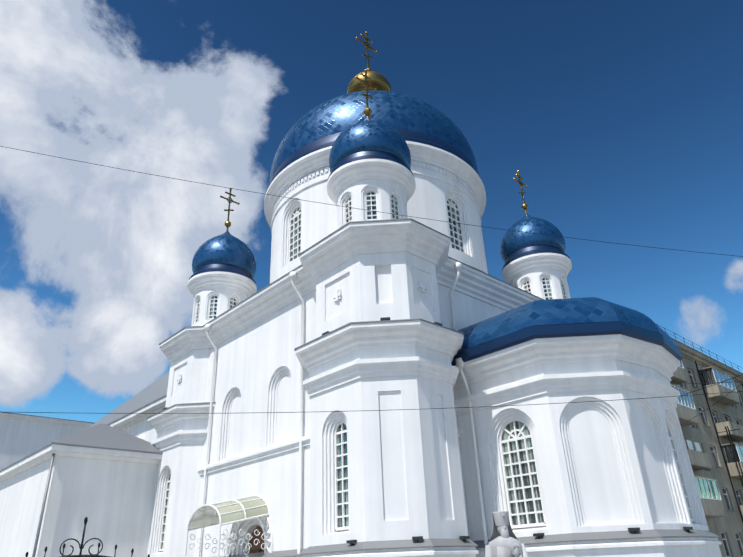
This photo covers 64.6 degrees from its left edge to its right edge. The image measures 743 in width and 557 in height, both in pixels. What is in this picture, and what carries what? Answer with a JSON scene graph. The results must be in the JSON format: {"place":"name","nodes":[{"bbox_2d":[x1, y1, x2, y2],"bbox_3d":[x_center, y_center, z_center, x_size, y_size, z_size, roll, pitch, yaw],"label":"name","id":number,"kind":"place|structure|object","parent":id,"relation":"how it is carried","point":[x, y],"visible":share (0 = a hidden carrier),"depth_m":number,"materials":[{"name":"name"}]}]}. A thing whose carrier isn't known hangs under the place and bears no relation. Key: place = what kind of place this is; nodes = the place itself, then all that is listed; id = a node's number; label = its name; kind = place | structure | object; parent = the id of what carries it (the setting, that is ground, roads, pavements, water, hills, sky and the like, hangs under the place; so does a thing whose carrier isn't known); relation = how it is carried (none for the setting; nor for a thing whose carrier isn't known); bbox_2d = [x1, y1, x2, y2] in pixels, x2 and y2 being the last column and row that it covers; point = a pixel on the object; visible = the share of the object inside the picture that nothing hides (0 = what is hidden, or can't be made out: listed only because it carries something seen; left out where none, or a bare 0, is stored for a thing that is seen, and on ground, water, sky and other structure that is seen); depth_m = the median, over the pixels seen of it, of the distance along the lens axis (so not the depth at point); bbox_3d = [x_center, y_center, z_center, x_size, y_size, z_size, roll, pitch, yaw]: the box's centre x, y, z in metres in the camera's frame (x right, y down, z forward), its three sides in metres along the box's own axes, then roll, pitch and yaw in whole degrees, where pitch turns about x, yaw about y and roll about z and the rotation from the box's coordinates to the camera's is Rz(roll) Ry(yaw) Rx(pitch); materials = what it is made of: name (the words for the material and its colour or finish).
{"place":"outdoors","nodes":[
{"label":"outdoors","id":0,"kind":"place"},
{"bbox_2d":[0,412,93,469],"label":"house walls","id":1,"kind":"structure","parent":0,"point":[21,436],"depth_m":51.27,"materials":[{"name":"grey metal"}]},
{"bbox_2d":[0,411,92,422],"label":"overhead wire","id":2,"kind":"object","parent":1,"relation":"on","point":[46,417],"depth_m":52.46,"materials":[{"name":"grey metal"}]},
{"bbox_2d":[0,444,161,556],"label":"annex walls","id":3,"kind":"structure","parent":0,"point":[109,493],"depth_m":22.58,"materials":[{"name":"white paint"}]},
{"bbox_2d":[32,453,54,556],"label":"downspout","id":4,"kind":"object","parent":3,"relation":"attached to","point":[43,507],"visible":1,"depth_m":20.96,"materials":[{"name":"white metal"}]},
{"bbox_2d":[0,423,162,471],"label":"annex roof","id":5,"kind":"structure","parent":3,"relation":"on","point":[102,436],"depth_m":23.84,"materials":[{"name":"grey metal"}]},
{"bbox_2d":[109,396,166,442],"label":"wing walls","id":6,"kind":"structure","parent":0,"point":[139,426],"depth_m":30.74,"materials":[{"name":"white paint"}]},
{"bbox_2d":[89,372,168,427],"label":"wing roof","id":7,"kind":"structure","parent":6,"relation":"on","point":[155,391],"depth_m":34.78,"materials":[{"name":"grey metal"}]},
{"bbox_2d":[0,0,742,422],"label":"sky","id":8,"kind":"structure","parent":0,"point":[621,121],"materials":[{"name":"blue"}]},
{"bbox_2d":[18,391,742,413],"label":"wire","id":9,"kind":"object","parent":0,"point":[364,410],"visible":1,"depth_m":7.49,"materials":[{"name":"black metal"}]},
{"bbox_2d":[161,192,669,548],"bbox_3d":[2.125,3.506,24.871,13.910,13.865,17.680,20,-34,-38],"label":"window glass","id":10,"kind":"object","parent":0,"point":[516,470],"visible":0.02,"depth_m":16.76,"materials":[{"name":"grey glass"}]},
{"bbox_2d":[684,383,742,423],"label":"wire","id":11,"kind":"object","parent":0,"point":[715,403],"visible":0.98,"depth_m":22.92,"materials":[{"name":"black metal"}]},
{"label":"ground","id":12,"kind":"structure","parent":0,"visible":0},
{"bbox_2d":[674,340,742,556],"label":"apartment walls","id":13,"kind":"structure","parent":12,"relation":"on","point":[730,524],"depth_m":50.94,"materials":[{"name":"grey concrete"}]},
{"bbox_2d":[657,324,742,522],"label":"apartment roof rail","id":14,"kind":"object","parent":13,"relation":"attached to","point":[712,417],"visible":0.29,"depth_m":52.45,"materials":[{"name":"grey metal"}]},
{"bbox_2d":[670,366,742,517],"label":"balconies","id":15,"kind":"structure","parent":13,"relation":"attached to","point":[702,461],"depth_m":48.36,"materials":[{"name":"beige concrete"}]},
{"bbox_2d":[670,360,742,556],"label":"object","id":16,"kind":"structure","parent":13,"relation":"attached to","point":[690,446],"depth_m":47.49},
{"bbox_2d":[672,361,742,555],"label":"apartment windows","id":17,"kind":"structure","parent":16,"relation":"in","point":[707,375],"depth_m":51.04,"materials":[{"name":"glass"}]},
{"bbox_2d":[672,338,742,373],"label":"apartments roof","id":18,"kind":"structure","parent":13,"relation":"on","point":[706,355],"depth_m":56.06,"materials":[{"name":"grey metal"}]},
{"bbox_2d":[718,426,742,486],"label":"street mast","id":19,"kind":"object","parent":12,"relation":"on","point":[733,452],"visible":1,"depth_m":46.70,"materials":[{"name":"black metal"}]},
{"label":"churchyard paving","id":20,"kind":"structure","parent":0,"visible":0},
{"bbox_2d":[25,516,149,556],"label":"iron fence","id":21,"kind":"object","parent":20,"relation":"on","point":[81,547],"visible":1,"depth_m":10.88,"materials":[{"name":"black metal"}]},
{"bbox_2d":[147,327,214,556],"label":"tower","id":22,"kind":"structure","parent":20,"relation":"on","point":[179,442],"depth_m":23.63,"materials":[{"name":"white paint"}]},
{"bbox_2d":[188,271,256,325],"bbox_3d":[-7.221,1.734,28.102,3.280,3.060,3.280,20,-34,-38],"label":"drum","id":23,"kind":"object","parent":22,"relation":"on","point":[224,287],"visible":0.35,"depth_m":27.39,"materials":[{"name":"white paint"}]},
{"bbox_2d":[189,263,255,283],"bbox_3d":[-7.292,0.123,28.902,3.220,0.580,3.220,20,-34,-38],"label":"skirt","id":24,"kind":"object","parent":23,"relation":"on","point":[224,267],"visible":0.25,"depth_m":27.75,"materials":[{"name":"blue metal"}]},
{"bbox_2d":[192,230,255,277],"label":"dome","id":25,"kind":"structure","parent":24,"relation":"on","point":[226,247],"depth_m":28.21,"materials":[{"name":"blue metal"}]},
{"bbox_2d":[220,189,239,230],"bbox_3d":[-7.451,-3.530,30.717,1.180,2.922,0.340,20,-34,-38],"label":"cross","id":26,"kind":"object","parent":25,"relation":"on","point":[228,222],"visible":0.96,"depth_m":30.80,"materials":[{"name":"gold metal"}]},
{"bbox_2d":[177,281,427,382],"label":"tower emblems","id":27,"kind":"object","parent":22,"relation":"attached to","point":[421,285],"visible":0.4,"depth_m":18.39,"materials":[{"name":"white paint"}]},
{"bbox_2d":[194,258,541,556],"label":"body walls","id":28,"kind":"structure","parent":20,"relation":"on","point":[256,340],"depth_m":21.01,"materials":[{"name":"white paint"}]},
{"bbox_2d":[184,495,272,556],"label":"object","id":29,"kind":"structure","parent":28,"relation":"attached to","point":[230,541],"depth_m":18.75,"materials":[{"name":"white metal"}]},
{"bbox_2d":[189,496,267,528],"bbox_3d":[-4.637,7.565,19.082,1.700,1.001,2.100,20,-34,-38],"label":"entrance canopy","id":30,"kind":"object","parent":29,"relation":"on","point":[240,515],"depth_m":18.82,"materials":[{"name":"beige"}]},
{"bbox_2d":[247,526,263,553],"bbox_3d":[-3.672,9.541,19.009,0.060,2.925,1.450,20,-34,-38],"label":"door","id":31,"kind":"structure","parent":28,"relation":"attached to","point":[257,548],"depth_m":19.59,"materials":[{"name":"brown wood"}]},
{"bbox_2d":[197,262,487,556],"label":"downpipes","id":32,"kind":"object","parent":28,"relation":"attached to","point":[460,364],"visible":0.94,"depth_m":18.93,"materials":[{"name":"white metal"}]},
{"bbox_2d":[1,146,742,256],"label":"wire","id":33,"kind":"object","parent":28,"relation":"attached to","point":[364,209],"visible":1,"depth_m":11.84,"materials":[{"name":"black metal"}]},
{"bbox_2d":[159,190,694,550],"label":"window muntins","id":34,"kind":"object","parent":28,"relation":"attached to","point":[516,438],"depth_m":17.17,"materials":[{"name":"white wood"}]},
{"bbox_2d":[147,218,719,556],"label":"cornice flashing","id":35,"kind":"object","parent":28,"relation":"attached to","point":[529,540],"visible":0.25,"depth_m":15.04,"materials":[{"name":"grey metal"}]},
{"bbox_2d":[163,317,692,545],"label":"floodlights","id":36,"kind":"object","parent":35,"relation":"attached to","point":[634,530],"visible":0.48,"depth_m":15.12,"materials":[{"name":"black"}]},
{"bbox_2d":[295,220,478,556],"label":"tower","id":37,"kind":"structure","parent":20,"relation":"on","point":[405,482],"depth_m":16.52,"materials":[{"name":"white paint"}]},
{"bbox_2d":[327,159,415,228],"bbox_3d":[0.045,-2.074,21.078,3.280,3.060,3.280,20,-34,-38],"label":"drum","id":38,"kind":"object","parent":37,"relation":"on","point":[357,180],"visible":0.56,"depth_m":20.39,"materials":[{"name":"white paint"}]},
{"bbox_2d":[328,150,413,178],"bbox_3d":[-0.025,-3.684,21.878,3.220,0.580,3.220,20,-34,-38],"label":"skirt","id":39,"kind":"object","parent":38,"relation":"on","point":[370,154],"visible":0.21,"depth_m":20.70,"materials":[{"name":"blue metal"}]},
{"bbox_2d":[329,119,410,171],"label":"dome","id":40,"kind":"structure","parent":39,"relation":"on","point":[367,134],"depth_m":21.08,"materials":[{"name":"blue metal"}]},
{"bbox_2d":[355,69,376,118],"bbox_3d":[-0.185,-7.337,23.693,1.180,2.922,0.340,20,-34,-38],"label":"cross","id":41,"kind":"object","parent":40,"relation":"on","point":[367,111],"visible":1,"depth_m":23.77,"materials":[{"name":"gold metal"}]},
{"bbox_2d":[485,511,527,556],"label":"bishop statue","id":42,"kind":"object","parent":20,"relation":"on","point":[504,541],"visible":1,"depth_m":11.84,"materials":[{"name":"stone"}]},
{"bbox_2d":[453,334,721,556],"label":"apse walls","id":43,"kind":"structure","parent":20,"relation":"on","point":[602,465],"depth_m":16.35,"materials":[{"name":"white paint"}]},
{"bbox_2d":[451,321,682,365],"bbox_3d":[6.517,2.996,19.829,7.640,0.370,6.698,20,-34,-38],"label":"roof edge band","id":44,"kind":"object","parent":43,"relation":"attached to","point":[544,331],"depth_m":16.86,"materials":[{"name":"blue metal"}]},
{"bbox_2d":[457,297,677,351],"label":"apse roof","id":45,"kind":"structure","parent":43,"relation":"on","point":[564,311],"depth_m":17.36,"materials":[{"name":"blue metal"}]},
{"bbox_2d":[670,381,742,383],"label":"wire","id":46,"kind":"object","parent":43,"relation":"attached to","point":[702,383],"visible":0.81,"depth_m":24.16,"materials":[{"name":"black metal"}]},
{"bbox_2d":[681,374,742,395],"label":"wire","id":47,"kind":"object","parent":43,"relation":"attached to","point":[712,385],"visible":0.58,"depth_m":21.61,"materials":[{"name":"black metal"}]},
{"bbox_3d":[8.301,7.241,24.570,4.640,11.550,5.420,20,-34,-38],"label":"tower","id":48,"kind":"object","parent":20,"relation":"on","visible":0},
{"bbox_2d":[502,253,571,299],"bbox_3d":[8.024,0.883,27.729,3.280,3.060,3.280,20,-34,-38],"label":"drum","id":49,"kind":"object","parent":48,"relation":"on","point":[534,269],"visible":0.5,"depth_m":27.04,"materials":[{"name":"white paint"}]},
{"bbox_2d":[502,245,569,270],"bbox_3d":[7.953,-0.728,28.529,3.220,0.580,3.220,20,-34,-38],"label":"skirt","id":50,"kind":"object","parent":49,"relation":"on","point":[525,251],"visible":0.38,"depth_m":27.38,"materials":[{"name":"blue metal"}]},
{"bbox_2d":[500,213,565,263],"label":"dome","id":51,"kind":"structure","parent":50,"relation":"on","point":[514,240],"depth_m":27.84,"materials":[{"name":"blue metal"}]},
{"bbox_2d":[513,170,527,212],"bbox_3d":[7.794,-4.381,30.344,1.180,2.922,0.340,20,-34,-38],"label":"cross","id":52,"kind":"object","parent":51,"relation":"on","point":[524,206],"visible":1,"depth_m":30.38,"materials":[{"name":"gold metal"}]},
{"bbox_3d":[0.437,2.140,27.502,12.240,1.500,12.240,20,-34,-38],"label":"drum base ring","id":53,"kind":"object","parent":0,"visible":0},
{"bbox_2d":[264,141,487,283],"bbox_3d":[0.303,-0.938,29.032,11.280,5.780,11.280,20,-34,-38],"label":"drum","id":54,"kind":"object","parent":53,"relation":"on","point":[434,191],"visible":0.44,"depth_m":25.80,"materials":[{"name":"white paint"}]},
{"bbox_2d":[267,128,481,189],"bbox_3d":[0.174,-3.886,30.497,11.200,0.870,11.200,20,-34,-38],"label":"dome base band","id":55,"kind":"object","parent":54,"relation":"on","point":[406,135],"visible":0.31,"depth_m":26.27,"materials":[{"name":"blue metal"}]},
{"bbox_2d":[270,90,477,181],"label":"dome","id":56,"kind":"structure","parent":55,"relation":"on","point":[341,113],"depth_m":26.93,"materials":[{"name":"blue metal"}]},
{"bbox_2d":[355,86,383,91],"bbox_3d":[-0.067,-9.403,33.238,2.500,2.100,2.500,20,-34,-38],"label":"lantern drum","id":57,"kind":"object","parent":56,"relation":"on","point":[369,88],"visible":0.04,"depth_m":32.88,"materials":[{"name":"gold metal"}]},
{"bbox_2d":[347,71,391,93],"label":"gold dome","id":58,"kind":"structure","parent":57,"relation":"on","point":[379,80],"depth_m":32.95,"materials":[{"name":"gold metal"}]},
{"bbox_2d":[356,31,377,70],"bbox_3d":[-0.249,-13.573,35.309,1.790,3.504,0.400,20,-34,-38],"label":"cross","id":59,"kind":"object","parent":58,"relation":"on","point":[367,46],"visible":0.88,"depth_m":35.41,"materials":[{"name":"gold metal"}]},
{"bbox_2d":[271,161,479,220],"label":"drum dentils","id":60,"kind":"object","parent":54,"relation":"attached to","point":[321,171],"visible":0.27,"depth_m":26.30,"materials":[{"name":"white paint"}]}
]}

